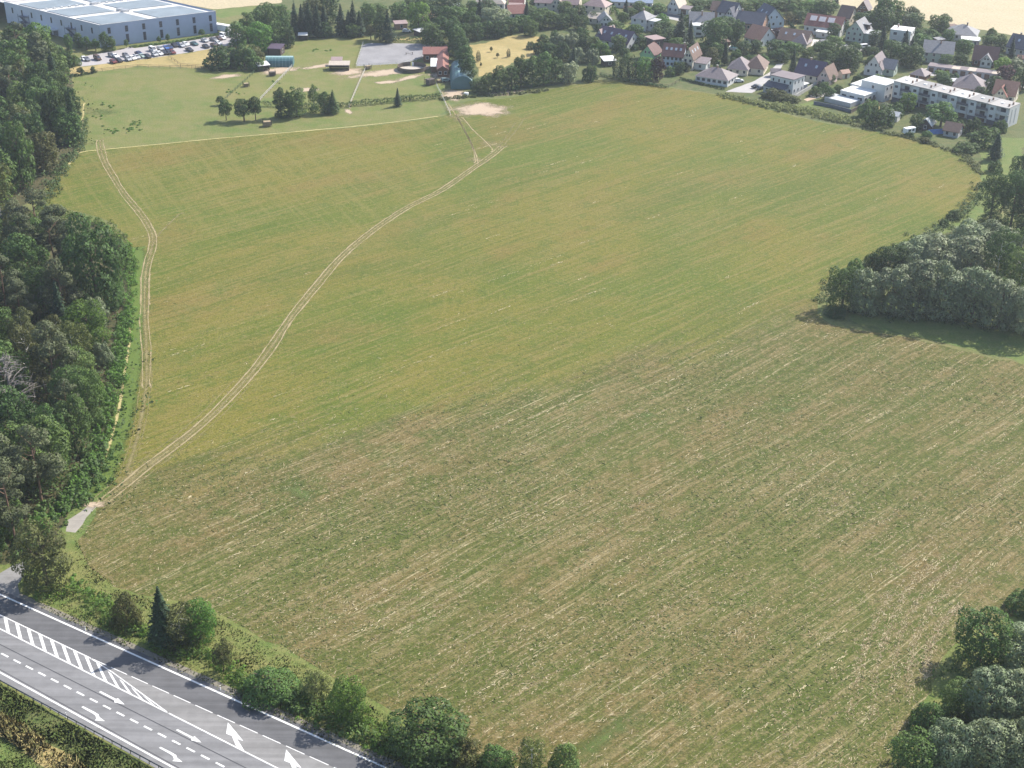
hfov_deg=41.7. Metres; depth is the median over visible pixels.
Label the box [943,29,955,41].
broadleaf tree
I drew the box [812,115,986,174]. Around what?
rough weeds
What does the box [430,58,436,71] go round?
lean to
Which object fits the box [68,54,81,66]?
shrub
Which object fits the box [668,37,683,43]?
broadleaf tree
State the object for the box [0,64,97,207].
wood brambles
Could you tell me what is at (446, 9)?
broadleaf tree
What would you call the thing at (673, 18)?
street
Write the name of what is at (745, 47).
broadleaf tree
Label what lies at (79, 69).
shrub
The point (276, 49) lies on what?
shed
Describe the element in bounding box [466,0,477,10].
broadleaf tree
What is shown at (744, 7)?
broadleaf tree
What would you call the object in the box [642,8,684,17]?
street wall
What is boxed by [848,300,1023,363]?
shaded grass
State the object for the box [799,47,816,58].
broadleaf tree
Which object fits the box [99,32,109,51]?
broadleaf tree
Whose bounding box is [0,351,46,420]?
dead tree
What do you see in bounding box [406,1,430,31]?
broadleaf tree
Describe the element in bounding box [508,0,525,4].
house
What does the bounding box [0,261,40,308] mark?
broadleaf tree
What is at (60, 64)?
broadleaf tree
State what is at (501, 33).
broadleaf tree
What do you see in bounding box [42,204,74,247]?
pine tree
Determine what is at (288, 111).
broadleaf tree
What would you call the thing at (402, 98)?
hedge
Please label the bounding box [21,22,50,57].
broadleaf tree
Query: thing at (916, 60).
broadleaf tree
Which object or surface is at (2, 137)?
broadleaf tree
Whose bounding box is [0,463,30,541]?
pine tree
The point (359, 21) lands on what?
spruce tree
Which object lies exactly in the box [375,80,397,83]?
bare patch
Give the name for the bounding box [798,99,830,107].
lawn
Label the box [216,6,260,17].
green strip
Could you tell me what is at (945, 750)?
willow tree
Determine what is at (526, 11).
spruce tree
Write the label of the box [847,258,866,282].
shrub
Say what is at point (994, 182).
broadleaf tree
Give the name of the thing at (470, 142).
track
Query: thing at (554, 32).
shrub
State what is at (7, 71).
pine tree
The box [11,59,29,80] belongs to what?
birch tree
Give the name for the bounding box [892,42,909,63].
broadleaf tree
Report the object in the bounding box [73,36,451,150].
meadow
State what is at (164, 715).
road
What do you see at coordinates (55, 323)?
birch tree
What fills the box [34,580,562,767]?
roadside brush
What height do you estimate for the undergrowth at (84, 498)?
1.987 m
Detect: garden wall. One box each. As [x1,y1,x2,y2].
[792,82,816,97]
[813,101,850,112]
[851,97,875,112]
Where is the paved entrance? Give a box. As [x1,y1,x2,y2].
[66,507,95,532]
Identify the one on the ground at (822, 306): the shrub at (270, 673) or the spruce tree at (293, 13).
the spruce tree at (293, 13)
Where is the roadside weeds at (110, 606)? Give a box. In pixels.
[88,590,403,750]
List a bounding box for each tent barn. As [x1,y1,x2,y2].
[265,56,294,66]
[450,61,472,88]
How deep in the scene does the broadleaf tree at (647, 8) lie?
632.22 m
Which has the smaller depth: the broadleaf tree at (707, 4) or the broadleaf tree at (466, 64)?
the broadleaf tree at (466, 64)
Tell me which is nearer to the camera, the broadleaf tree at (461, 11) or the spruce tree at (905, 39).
the spruce tree at (905, 39)
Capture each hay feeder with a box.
[262,118,271,127]
[268,70,275,76]
[424,75,436,85]
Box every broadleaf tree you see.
[0,26,28,45]
[0,36,31,59]
[0,48,25,82]
[0,49,31,85]
[0,96,12,124]
[0,127,21,160]
[0,148,18,194]
[0,165,12,204]
[0,219,10,266]
[0,232,49,294]
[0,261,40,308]
[0,306,13,344]
[0,339,32,408]
[0,384,41,458]
[0,414,71,498]
[0,492,23,539]
[0,526,7,562]
[1,120,35,188]
[3,69,26,99]
[3,95,26,113]
[6,80,30,108]
[6,215,50,269]
[6,517,73,595]
[11,101,30,115]
[13,111,45,164]
[18,76,50,104]
[18,99,50,138]
[18,267,63,323]
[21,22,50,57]
[23,28,51,62]
[24,60,50,84]
[25,85,57,135]
[25,131,58,172]
[32,38,58,71]
[36,88,67,139]
[43,68,68,103]
[43,77,63,97]
[45,51,69,84]
[47,364,98,417]
[48,392,91,457]
[49,105,80,145]
[53,344,95,387]
[56,298,111,354]
[57,212,128,312]
[59,85,81,117]
[63,34,72,53]
[66,368,106,427]
[73,32,82,47]
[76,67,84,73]
[79,37,90,49]
[90,38,99,50]
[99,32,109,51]
[103,272,124,306]
[108,36,115,50]
[181,596,216,644]
[202,45,238,70]
[211,638,232,670]
[215,96,223,102]
[218,99,232,120]
[224,21,247,47]
[233,98,252,120]
[238,12,253,42]
[246,21,272,51]
[249,9,263,37]
[249,96,261,120]
[253,1,274,22]
[260,7,276,38]
[266,20,285,43]
[271,4,290,26]
[272,87,287,118]
[275,14,290,40]
[279,26,295,47]
[284,86,306,117]
[285,90,290,116]
[302,0,326,24]
[314,0,338,22]
[316,21,332,37]
[316,91,330,113]
[326,674,369,726]
[345,23,360,37]
[356,2,377,25]
[364,25,377,39]
[366,3,388,17]
[372,12,384,40]
[386,696,470,767]
[388,1,407,19]
[401,0,417,14]
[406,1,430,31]
[414,0,438,13]
[418,21,444,45]
[427,5,448,22]
[429,15,450,39]
[433,0,462,9]
[437,5,460,29]
[445,18,462,47]
[447,24,465,53]
[450,5,467,23]
[450,33,469,59]
[452,37,469,54]
[454,45,473,61]
[458,23,473,39]
[458,53,475,77]
[460,57,476,79]
[461,10,480,29]
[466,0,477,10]
[469,78,482,92]
[470,22,484,40]
[480,72,496,92]
[481,0,496,10]
[481,21,494,38]
[491,20,507,38]
[492,65,508,92]
[503,16,519,34]
[504,65,519,90]
[514,15,530,30]
[514,54,529,86]
[522,19,538,36]
[523,55,540,87]
[527,4,535,12]
[527,11,546,29]
[533,7,550,17]
[536,34,549,45]
[536,51,552,84]
[540,10,558,28]
[545,57,564,83]
[552,13,570,28]
[557,1,571,15]
[561,61,578,83]
[563,8,577,25]
[573,4,586,17]
[573,15,589,29]
[607,20,624,28]
[608,20,622,28]
[610,2,615,13]
[611,34,627,51]
[617,12,628,22]
[622,7,637,17]
[626,24,644,35]
[631,1,645,13]
[633,56,656,81]
[641,5,653,13]
[650,27,660,35]
[650,56,666,80]
[651,3,666,13]
[652,20,674,34]
[656,13,669,20]
[660,33,670,43]
[661,27,673,39]
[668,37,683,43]
[672,61,684,74]
[683,15,688,26]
[688,0,708,8]
[689,42,710,55]
[690,6,703,11]
[700,17,732,51]
[705,0,713,7]
[705,47,718,63]
[710,42,724,57]
[715,16,738,27]
[724,31,734,41]
[731,19,745,47]
[735,40,751,55]
[736,0,757,11]
[747,0,780,10]
[748,39,763,53]
[765,39,786,52]
[771,0,789,10]
[771,48,791,62]
[772,27,784,38]
[781,41,801,56]
[782,0,805,9]
[783,11,795,22]
[786,3,798,12]
[792,9,808,22]
[798,0,826,13]
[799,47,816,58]
[814,0,839,14]
[818,49,831,60]
[819,40,836,54]
[822,86,835,99]
[823,35,845,53]
[824,52,845,69]
[825,265,864,311]
[827,23,841,35]
[836,44,862,72]
[843,21,849,32]
[849,41,862,52]
[849,50,861,62]
[852,12,869,22]
[865,11,874,25]
[867,47,878,59]
[868,6,896,34]
[868,30,881,44]
[872,242,908,275]
[873,0,897,27]
[879,49,890,58]
[880,102,891,109]
[882,39,901,58]
[885,725,948,767]
[887,1,904,26]
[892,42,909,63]
[897,10,908,20]
[899,92,917,111]
[900,42,925,68]
[901,12,917,25]
[906,6,919,14]
[908,13,924,28]
[908,113,924,130]
[914,29,924,38]
[917,37,931,46]
[925,101,957,126]
[927,14,949,33]
[933,70,949,77]
[937,71,947,83]
[938,13,952,25]
[938,54,953,64]
[938,73,952,86]
[938,676,983,722]
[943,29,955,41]
[953,52,970,66]
[953,605,1016,672]
[955,38,974,57]
[974,86,988,94]
[977,168,1011,227]
[981,34,1000,46]
[984,76,1002,91]
[993,57,1011,75]
[995,37,1007,51]
[996,65,1015,80]
[998,170,1023,230]
[1003,57,1023,71]
[1008,154,1023,184]
[1012,67,1023,89]
[1015,187,1023,236]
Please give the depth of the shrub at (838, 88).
530.57 m
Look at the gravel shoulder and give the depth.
223.84 m
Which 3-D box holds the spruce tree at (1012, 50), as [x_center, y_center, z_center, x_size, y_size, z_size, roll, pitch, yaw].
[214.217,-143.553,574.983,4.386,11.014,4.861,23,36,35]
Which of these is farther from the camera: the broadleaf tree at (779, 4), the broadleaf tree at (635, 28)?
the broadleaf tree at (779, 4)
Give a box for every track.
[94,146,506,505]
[96,139,156,474]
[149,213,181,254]
[447,103,478,163]
[456,115,475,162]
[461,117,492,149]
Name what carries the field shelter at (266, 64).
on the bare patch at (280, 70)
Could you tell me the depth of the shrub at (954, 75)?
545.72 m
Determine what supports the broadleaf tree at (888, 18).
on the village ground at (1015, 130)
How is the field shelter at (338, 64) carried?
on the bare patch at (347, 71)
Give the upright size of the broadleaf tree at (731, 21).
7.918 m
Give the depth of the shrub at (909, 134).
482.37 m
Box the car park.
[76,32,240,66]
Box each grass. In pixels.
[0,711,88,767]
[0,737,44,767]
[0,740,36,767]
[58,497,106,543]
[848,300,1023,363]
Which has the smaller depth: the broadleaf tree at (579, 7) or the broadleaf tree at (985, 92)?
the broadleaf tree at (985, 92)
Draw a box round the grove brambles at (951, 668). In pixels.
[895,660,1022,767]
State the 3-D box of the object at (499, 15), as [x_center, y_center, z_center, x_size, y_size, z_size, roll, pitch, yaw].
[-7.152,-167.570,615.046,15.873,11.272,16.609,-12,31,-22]
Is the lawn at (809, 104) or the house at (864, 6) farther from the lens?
the house at (864, 6)
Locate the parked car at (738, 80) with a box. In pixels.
[735,78,743,82]
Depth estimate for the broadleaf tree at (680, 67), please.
550.78 m
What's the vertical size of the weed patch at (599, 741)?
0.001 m
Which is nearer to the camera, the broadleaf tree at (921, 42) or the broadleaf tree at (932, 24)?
the broadleaf tree at (921, 42)
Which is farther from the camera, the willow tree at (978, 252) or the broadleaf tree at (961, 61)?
the broadleaf tree at (961, 61)
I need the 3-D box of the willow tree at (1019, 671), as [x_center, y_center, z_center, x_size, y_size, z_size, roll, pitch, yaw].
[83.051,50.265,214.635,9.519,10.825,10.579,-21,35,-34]
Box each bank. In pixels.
[0,685,149,767]
[933,138,1023,233]
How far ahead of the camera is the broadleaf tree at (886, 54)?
568.82 m
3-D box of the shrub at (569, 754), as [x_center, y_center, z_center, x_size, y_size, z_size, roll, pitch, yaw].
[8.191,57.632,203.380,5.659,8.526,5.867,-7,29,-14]
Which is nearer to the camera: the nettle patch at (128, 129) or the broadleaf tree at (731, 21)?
the nettle patch at (128, 129)
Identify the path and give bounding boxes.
[349,69,364,107]
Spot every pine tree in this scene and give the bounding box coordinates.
[0,65,25,97]
[0,127,32,178]
[0,198,21,229]
[0,253,23,309]
[0,431,23,492]
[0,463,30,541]
[1,212,38,260]
[2,21,29,51]
[2,424,66,504]
[5,280,37,330]
[6,128,36,168]
[8,187,60,233]
[14,110,38,134]
[26,31,50,61]
[29,320,78,395]
[31,47,47,70]
[32,215,63,262]
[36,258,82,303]
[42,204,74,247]
[48,378,87,431]
[54,219,80,271]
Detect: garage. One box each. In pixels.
[588,11,600,23]
[961,36,980,45]
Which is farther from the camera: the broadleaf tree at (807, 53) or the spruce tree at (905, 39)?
the spruce tree at (905, 39)
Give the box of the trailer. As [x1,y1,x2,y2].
[217,23,230,31]
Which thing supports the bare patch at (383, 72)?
on the meadow at (165, 105)
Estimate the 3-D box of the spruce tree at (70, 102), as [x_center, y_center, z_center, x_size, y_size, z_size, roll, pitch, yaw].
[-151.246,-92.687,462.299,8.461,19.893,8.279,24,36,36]
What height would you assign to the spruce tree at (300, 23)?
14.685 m
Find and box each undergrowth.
[8,441,123,558]
[28,209,139,268]
[34,116,88,211]
[40,300,137,518]
[109,241,140,377]
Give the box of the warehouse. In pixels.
[0,0,217,46]
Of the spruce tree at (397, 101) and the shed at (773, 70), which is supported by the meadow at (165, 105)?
the spruce tree at (397, 101)
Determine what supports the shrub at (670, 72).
on the village ground at (1015, 130)
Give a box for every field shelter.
[256,61,269,70]
[298,32,307,38]
[328,61,349,70]
[331,57,342,60]
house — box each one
[476,0,506,8]
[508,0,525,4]
[534,0,581,13]
[583,0,612,15]
[595,25,639,48]
[597,11,611,25]
[610,0,652,7]
[640,41,661,62]
[644,35,665,56]
[661,42,686,66]
[667,0,693,14]
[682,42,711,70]
[688,10,714,36]
[710,0,720,17]
[717,0,741,22]
[735,8,768,31]
[744,24,776,46]
[756,2,784,27]
[763,70,805,94]
[777,27,813,48]
[794,57,838,85]
[803,13,846,38]
[824,75,893,107]
[837,5,856,24]
[845,16,877,43]
[857,0,871,13]
[863,51,898,76]
[889,24,914,44]
[891,76,923,102]
[910,80,942,108]
[922,39,955,62]
[928,85,960,109]
[946,22,979,40]
[948,89,980,117]
[952,70,988,92]
[966,94,1000,122]
[986,99,1020,127]
[991,79,1020,101]
[1005,32,1023,54]
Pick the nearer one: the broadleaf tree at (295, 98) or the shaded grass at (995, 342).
the shaded grass at (995, 342)
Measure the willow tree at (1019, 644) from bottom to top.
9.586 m
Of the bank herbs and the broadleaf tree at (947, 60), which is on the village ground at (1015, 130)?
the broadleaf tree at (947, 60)
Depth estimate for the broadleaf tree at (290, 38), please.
579.39 m
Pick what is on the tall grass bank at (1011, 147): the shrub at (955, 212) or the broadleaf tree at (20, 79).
the shrub at (955, 212)
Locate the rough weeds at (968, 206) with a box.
[811,181,990,302]
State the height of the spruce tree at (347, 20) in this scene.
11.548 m
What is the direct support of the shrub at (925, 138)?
on the village ground at (1015, 130)
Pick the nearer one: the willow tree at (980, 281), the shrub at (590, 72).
the willow tree at (980, 281)
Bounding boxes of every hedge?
[69,70,97,76]
[129,33,218,47]
[261,100,349,107]
[323,33,366,37]
[347,92,441,105]
[394,36,425,41]
[438,88,548,100]
[599,73,667,87]
[680,77,724,89]
[787,20,796,28]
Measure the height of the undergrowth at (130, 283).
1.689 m
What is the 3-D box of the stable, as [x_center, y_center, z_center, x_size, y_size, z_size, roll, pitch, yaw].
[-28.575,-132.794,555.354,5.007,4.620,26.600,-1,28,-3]
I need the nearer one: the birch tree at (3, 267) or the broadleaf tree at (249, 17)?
the birch tree at (3, 267)
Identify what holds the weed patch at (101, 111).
on the meadow at (165, 105)
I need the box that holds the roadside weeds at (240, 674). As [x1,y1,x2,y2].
[69,573,386,753]
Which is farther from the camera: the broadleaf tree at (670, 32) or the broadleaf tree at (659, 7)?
the broadleaf tree at (659, 7)
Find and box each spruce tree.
[46,46,61,86]
[49,281,74,343]
[64,87,85,142]
[143,586,182,649]
[289,0,301,36]
[295,4,308,33]
[302,0,315,36]
[311,5,324,37]
[319,4,330,34]
[326,90,340,113]
[333,4,345,34]
[343,10,353,33]
[349,0,360,33]
[355,11,365,35]
[379,10,398,42]
[393,88,402,105]
[474,0,483,23]
[523,0,529,18]
[569,45,577,69]
[624,0,629,19]
[671,12,690,45]
[686,21,695,45]
[720,41,729,64]
[788,49,796,71]
[874,25,887,50]
[901,28,909,47]
[987,132,1004,160]
[1007,36,1015,59]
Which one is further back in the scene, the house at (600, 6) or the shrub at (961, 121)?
the house at (600, 6)
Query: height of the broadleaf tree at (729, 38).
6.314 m
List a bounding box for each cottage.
[506,4,525,17]
[971,45,1000,67]
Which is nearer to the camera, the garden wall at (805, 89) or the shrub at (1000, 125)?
the shrub at (1000, 125)
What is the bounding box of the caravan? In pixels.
[903,126,915,132]
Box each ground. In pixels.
[0,2,1023,364]
[0,485,1023,767]
[254,0,1023,210]
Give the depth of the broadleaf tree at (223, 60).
549.15 m
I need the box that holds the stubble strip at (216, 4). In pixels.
[169,0,281,8]
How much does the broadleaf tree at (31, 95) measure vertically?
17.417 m
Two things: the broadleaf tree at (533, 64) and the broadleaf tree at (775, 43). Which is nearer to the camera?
the broadleaf tree at (533, 64)
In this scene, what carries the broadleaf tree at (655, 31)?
on the village ground at (1015, 130)
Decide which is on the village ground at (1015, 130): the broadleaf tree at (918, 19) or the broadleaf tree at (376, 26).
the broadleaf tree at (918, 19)
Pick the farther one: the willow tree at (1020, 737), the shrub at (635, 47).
the shrub at (635, 47)
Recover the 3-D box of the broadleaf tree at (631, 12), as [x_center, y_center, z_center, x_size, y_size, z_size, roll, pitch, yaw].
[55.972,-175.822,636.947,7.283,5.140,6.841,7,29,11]
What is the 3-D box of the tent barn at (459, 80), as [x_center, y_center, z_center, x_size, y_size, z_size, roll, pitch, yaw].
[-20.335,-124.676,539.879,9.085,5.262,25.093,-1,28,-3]
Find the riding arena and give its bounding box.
[357,43,430,65]
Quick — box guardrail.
[0,680,163,767]
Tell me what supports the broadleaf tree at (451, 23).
on the village ground at (1015, 130)
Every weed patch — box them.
[88,110,111,113]
[285,485,310,500]
[582,714,640,760]
[640,413,652,417]
[780,407,794,411]
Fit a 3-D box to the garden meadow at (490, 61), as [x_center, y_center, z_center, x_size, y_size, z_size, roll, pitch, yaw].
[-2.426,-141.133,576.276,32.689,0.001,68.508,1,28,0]
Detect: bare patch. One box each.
[84,502,102,506]
[212,74,238,78]
[263,67,296,74]
[302,63,328,68]
[332,68,364,74]
[347,66,430,77]
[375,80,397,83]
[398,74,422,80]
[429,72,449,78]
[443,90,463,100]
[451,102,506,115]
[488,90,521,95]
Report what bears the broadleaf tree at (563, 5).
on the village ground at (1015, 130)
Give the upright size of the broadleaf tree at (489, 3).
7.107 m
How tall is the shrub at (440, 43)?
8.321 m
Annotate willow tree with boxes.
[79,296,109,331]
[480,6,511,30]
[846,267,884,317]
[869,264,916,317]
[891,235,936,277]
[895,258,946,322]
[909,233,949,254]
[917,232,966,280]
[919,260,975,321]
[922,717,981,767]
[941,235,995,281]
[947,218,994,258]
[949,265,1001,325]
[953,717,1023,767]
[962,664,1023,731]
[976,276,1023,332]
[978,218,1022,258]
[993,621,1023,681]
[995,716,1023,767]
[999,667,1023,726]
[1004,286,1023,334]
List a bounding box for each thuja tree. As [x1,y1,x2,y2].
[476,51,480,61]
[612,50,621,76]
[620,52,629,78]
[628,55,636,78]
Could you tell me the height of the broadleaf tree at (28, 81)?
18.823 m
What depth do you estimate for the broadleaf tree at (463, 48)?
545.57 m
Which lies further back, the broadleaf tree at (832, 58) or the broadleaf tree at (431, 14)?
the broadleaf tree at (431, 14)
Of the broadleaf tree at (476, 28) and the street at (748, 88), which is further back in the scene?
the broadleaf tree at (476, 28)
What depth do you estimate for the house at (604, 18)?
618.92 m
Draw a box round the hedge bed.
[133,35,218,47]
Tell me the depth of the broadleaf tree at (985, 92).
526.27 m
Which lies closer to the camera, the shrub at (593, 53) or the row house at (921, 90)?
the row house at (921, 90)
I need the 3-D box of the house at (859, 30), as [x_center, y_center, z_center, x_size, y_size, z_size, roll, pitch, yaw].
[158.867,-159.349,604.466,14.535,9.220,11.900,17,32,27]
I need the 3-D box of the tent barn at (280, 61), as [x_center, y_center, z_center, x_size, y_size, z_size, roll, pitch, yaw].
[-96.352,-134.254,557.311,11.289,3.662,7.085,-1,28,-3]
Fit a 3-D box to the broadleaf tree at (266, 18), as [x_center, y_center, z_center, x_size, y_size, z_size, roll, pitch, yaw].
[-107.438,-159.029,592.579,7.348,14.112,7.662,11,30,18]
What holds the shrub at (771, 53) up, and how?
on the village ground at (1015, 130)
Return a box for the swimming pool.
[929,129,942,133]
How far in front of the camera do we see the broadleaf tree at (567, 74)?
536.56 m
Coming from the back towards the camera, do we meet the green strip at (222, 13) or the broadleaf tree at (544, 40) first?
the green strip at (222, 13)
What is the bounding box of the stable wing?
[423,45,447,61]
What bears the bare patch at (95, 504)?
on the track at (238, 387)
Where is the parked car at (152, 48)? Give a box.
[148,45,156,51]
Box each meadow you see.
[70,45,236,74]
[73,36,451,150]
[470,35,540,76]
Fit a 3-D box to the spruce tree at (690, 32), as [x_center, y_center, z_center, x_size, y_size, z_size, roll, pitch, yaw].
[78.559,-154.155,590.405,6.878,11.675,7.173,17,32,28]
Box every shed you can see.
[267,43,284,55]
[393,20,407,29]
[412,27,428,35]
[600,55,615,66]
[770,68,781,76]
[837,69,850,78]
[890,111,901,121]
[910,68,930,79]
[920,116,936,130]
[933,36,945,40]
[942,121,964,137]
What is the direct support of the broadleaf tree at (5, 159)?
on the wood floor
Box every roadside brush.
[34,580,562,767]
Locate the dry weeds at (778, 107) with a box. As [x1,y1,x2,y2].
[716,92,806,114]
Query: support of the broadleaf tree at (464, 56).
on the village ground at (1015, 130)
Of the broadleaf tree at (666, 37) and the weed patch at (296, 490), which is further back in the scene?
the broadleaf tree at (666, 37)
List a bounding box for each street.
[655,14,687,21]
[726,63,783,92]
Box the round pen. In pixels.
[397,62,425,72]
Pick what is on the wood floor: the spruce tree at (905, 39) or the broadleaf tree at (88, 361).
the broadleaf tree at (88, 361)
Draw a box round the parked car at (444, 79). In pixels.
[440,77,450,81]
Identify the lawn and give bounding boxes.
[396,32,421,40]
[784,16,796,26]
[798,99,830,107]
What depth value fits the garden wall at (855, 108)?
510.85 m
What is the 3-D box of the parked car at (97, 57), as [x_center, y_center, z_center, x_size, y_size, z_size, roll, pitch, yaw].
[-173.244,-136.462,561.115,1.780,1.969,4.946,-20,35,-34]
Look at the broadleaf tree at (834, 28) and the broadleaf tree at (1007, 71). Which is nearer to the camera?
the broadleaf tree at (1007, 71)
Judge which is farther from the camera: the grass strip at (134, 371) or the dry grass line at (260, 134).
the dry grass line at (260, 134)
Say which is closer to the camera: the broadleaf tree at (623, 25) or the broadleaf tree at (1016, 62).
the broadleaf tree at (1016, 62)
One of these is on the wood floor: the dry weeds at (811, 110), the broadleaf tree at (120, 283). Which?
the broadleaf tree at (120, 283)
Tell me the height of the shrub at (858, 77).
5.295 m
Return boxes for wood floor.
[0,62,130,564]
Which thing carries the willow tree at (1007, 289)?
on the shaded grass at (995, 342)
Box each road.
[0,563,23,597]
[0,589,396,767]
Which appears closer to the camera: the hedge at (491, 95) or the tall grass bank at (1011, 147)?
the tall grass bank at (1011, 147)
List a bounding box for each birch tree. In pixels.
[0,162,13,227]
[0,233,8,286]
[5,306,37,356]
[5,324,48,397]
[6,104,30,126]
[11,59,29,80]
[33,403,70,463]
[36,314,69,369]
[44,255,80,310]
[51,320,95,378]
[159,601,202,656]
[307,85,318,112]
[515,736,546,767]
[983,226,1017,290]
[1001,228,1023,275]
[1002,246,1023,296]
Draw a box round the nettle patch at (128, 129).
[92,48,331,133]
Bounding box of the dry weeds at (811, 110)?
[766,100,870,124]
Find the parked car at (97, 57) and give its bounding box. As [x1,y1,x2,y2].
[93,54,101,60]
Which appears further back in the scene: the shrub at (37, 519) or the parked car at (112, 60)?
the parked car at (112, 60)
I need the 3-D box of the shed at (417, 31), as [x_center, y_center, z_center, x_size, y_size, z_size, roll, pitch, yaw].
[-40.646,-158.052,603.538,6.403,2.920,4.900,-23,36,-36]
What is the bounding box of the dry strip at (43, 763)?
[12,742,80,767]
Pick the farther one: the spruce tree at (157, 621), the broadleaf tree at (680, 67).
the broadleaf tree at (680, 67)
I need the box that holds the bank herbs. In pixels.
[0,683,150,767]
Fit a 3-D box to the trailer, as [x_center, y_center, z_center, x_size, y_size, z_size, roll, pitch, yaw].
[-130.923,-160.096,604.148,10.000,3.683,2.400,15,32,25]
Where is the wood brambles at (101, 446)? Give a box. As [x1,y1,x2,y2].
[0,279,157,518]
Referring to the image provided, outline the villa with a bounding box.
[630,8,661,31]
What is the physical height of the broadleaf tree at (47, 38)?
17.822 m
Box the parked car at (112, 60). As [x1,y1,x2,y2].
[109,58,116,63]
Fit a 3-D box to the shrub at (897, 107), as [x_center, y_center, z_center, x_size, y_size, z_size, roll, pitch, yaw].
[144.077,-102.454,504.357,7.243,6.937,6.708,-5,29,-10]
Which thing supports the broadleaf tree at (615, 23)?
on the village ground at (1015, 130)
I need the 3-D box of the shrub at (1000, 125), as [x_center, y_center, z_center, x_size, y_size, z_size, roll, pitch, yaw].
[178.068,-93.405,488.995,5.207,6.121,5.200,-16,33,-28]
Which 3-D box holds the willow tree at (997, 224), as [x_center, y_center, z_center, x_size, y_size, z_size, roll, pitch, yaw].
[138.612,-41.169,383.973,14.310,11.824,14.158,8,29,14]
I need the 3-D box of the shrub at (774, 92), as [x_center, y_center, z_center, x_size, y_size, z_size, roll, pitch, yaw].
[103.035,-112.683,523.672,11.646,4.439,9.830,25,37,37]
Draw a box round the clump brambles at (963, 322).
[827,266,1023,331]
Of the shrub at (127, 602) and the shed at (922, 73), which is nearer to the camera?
the shrub at (127, 602)
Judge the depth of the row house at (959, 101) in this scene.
503.84 m
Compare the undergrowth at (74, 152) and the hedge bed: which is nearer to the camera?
the undergrowth at (74, 152)
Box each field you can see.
[38,80,1023,767]
[824,0,1023,34]
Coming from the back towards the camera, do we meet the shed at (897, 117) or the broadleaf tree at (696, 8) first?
the broadleaf tree at (696, 8)
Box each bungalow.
[695,65,738,86]
[726,54,769,75]
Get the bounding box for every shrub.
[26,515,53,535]
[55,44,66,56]
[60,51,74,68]
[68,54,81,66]
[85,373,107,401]
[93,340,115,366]
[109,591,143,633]
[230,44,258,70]
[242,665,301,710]
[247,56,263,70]
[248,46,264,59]
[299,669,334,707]
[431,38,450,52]
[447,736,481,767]
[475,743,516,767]
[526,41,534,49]
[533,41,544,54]
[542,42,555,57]
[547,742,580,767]
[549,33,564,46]
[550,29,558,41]
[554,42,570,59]
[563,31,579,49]
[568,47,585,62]
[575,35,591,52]
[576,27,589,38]
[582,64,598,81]
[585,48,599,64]
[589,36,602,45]
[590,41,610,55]
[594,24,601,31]
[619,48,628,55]
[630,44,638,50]
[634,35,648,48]
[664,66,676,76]
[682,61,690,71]
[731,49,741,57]
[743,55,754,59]
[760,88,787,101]
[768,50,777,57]
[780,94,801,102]
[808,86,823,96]
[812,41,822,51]
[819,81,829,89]
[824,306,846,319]
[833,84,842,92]
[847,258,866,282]
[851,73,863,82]
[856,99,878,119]
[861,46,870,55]
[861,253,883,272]
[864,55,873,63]
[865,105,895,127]
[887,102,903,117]
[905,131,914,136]
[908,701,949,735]
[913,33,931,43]
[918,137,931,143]
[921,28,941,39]
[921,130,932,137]
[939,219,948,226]
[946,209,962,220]
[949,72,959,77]
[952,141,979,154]
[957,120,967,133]
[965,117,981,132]
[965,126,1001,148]
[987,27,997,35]
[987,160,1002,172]
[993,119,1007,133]
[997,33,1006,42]
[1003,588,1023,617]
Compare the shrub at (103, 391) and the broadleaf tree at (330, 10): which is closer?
the shrub at (103, 391)
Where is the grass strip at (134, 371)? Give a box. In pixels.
[88,246,148,497]
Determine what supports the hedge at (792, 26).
on the village ground at (1015, 130)
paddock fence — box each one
[73,64,220,73]
[226,70,254,96]
[260,66,291,98]
[356,56,421,65]
[601,72,679,87]
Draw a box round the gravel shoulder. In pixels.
[19,593,409,767]
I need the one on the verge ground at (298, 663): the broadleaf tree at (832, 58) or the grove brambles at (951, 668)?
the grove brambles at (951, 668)
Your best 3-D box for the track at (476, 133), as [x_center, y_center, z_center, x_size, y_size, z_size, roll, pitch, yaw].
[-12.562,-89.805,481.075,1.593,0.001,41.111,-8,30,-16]
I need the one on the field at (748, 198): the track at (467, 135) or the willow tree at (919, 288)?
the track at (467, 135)
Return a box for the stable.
[437,50,448,76]
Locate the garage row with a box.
[927,62,999,79]
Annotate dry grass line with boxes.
[64,103,85,168]
[78,116,438,153]
[93,304,131,482]
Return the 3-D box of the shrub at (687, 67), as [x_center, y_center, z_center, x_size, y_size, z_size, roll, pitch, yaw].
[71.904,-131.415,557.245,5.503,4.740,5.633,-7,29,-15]
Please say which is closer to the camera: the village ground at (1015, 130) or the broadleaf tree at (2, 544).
the broadleaf tree at (2, 544)
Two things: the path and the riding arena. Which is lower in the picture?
the path
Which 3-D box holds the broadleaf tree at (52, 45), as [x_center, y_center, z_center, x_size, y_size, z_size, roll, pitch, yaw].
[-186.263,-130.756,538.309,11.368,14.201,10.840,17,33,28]
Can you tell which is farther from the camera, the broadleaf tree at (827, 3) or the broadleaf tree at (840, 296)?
the broadleaf tree at (827, 3)

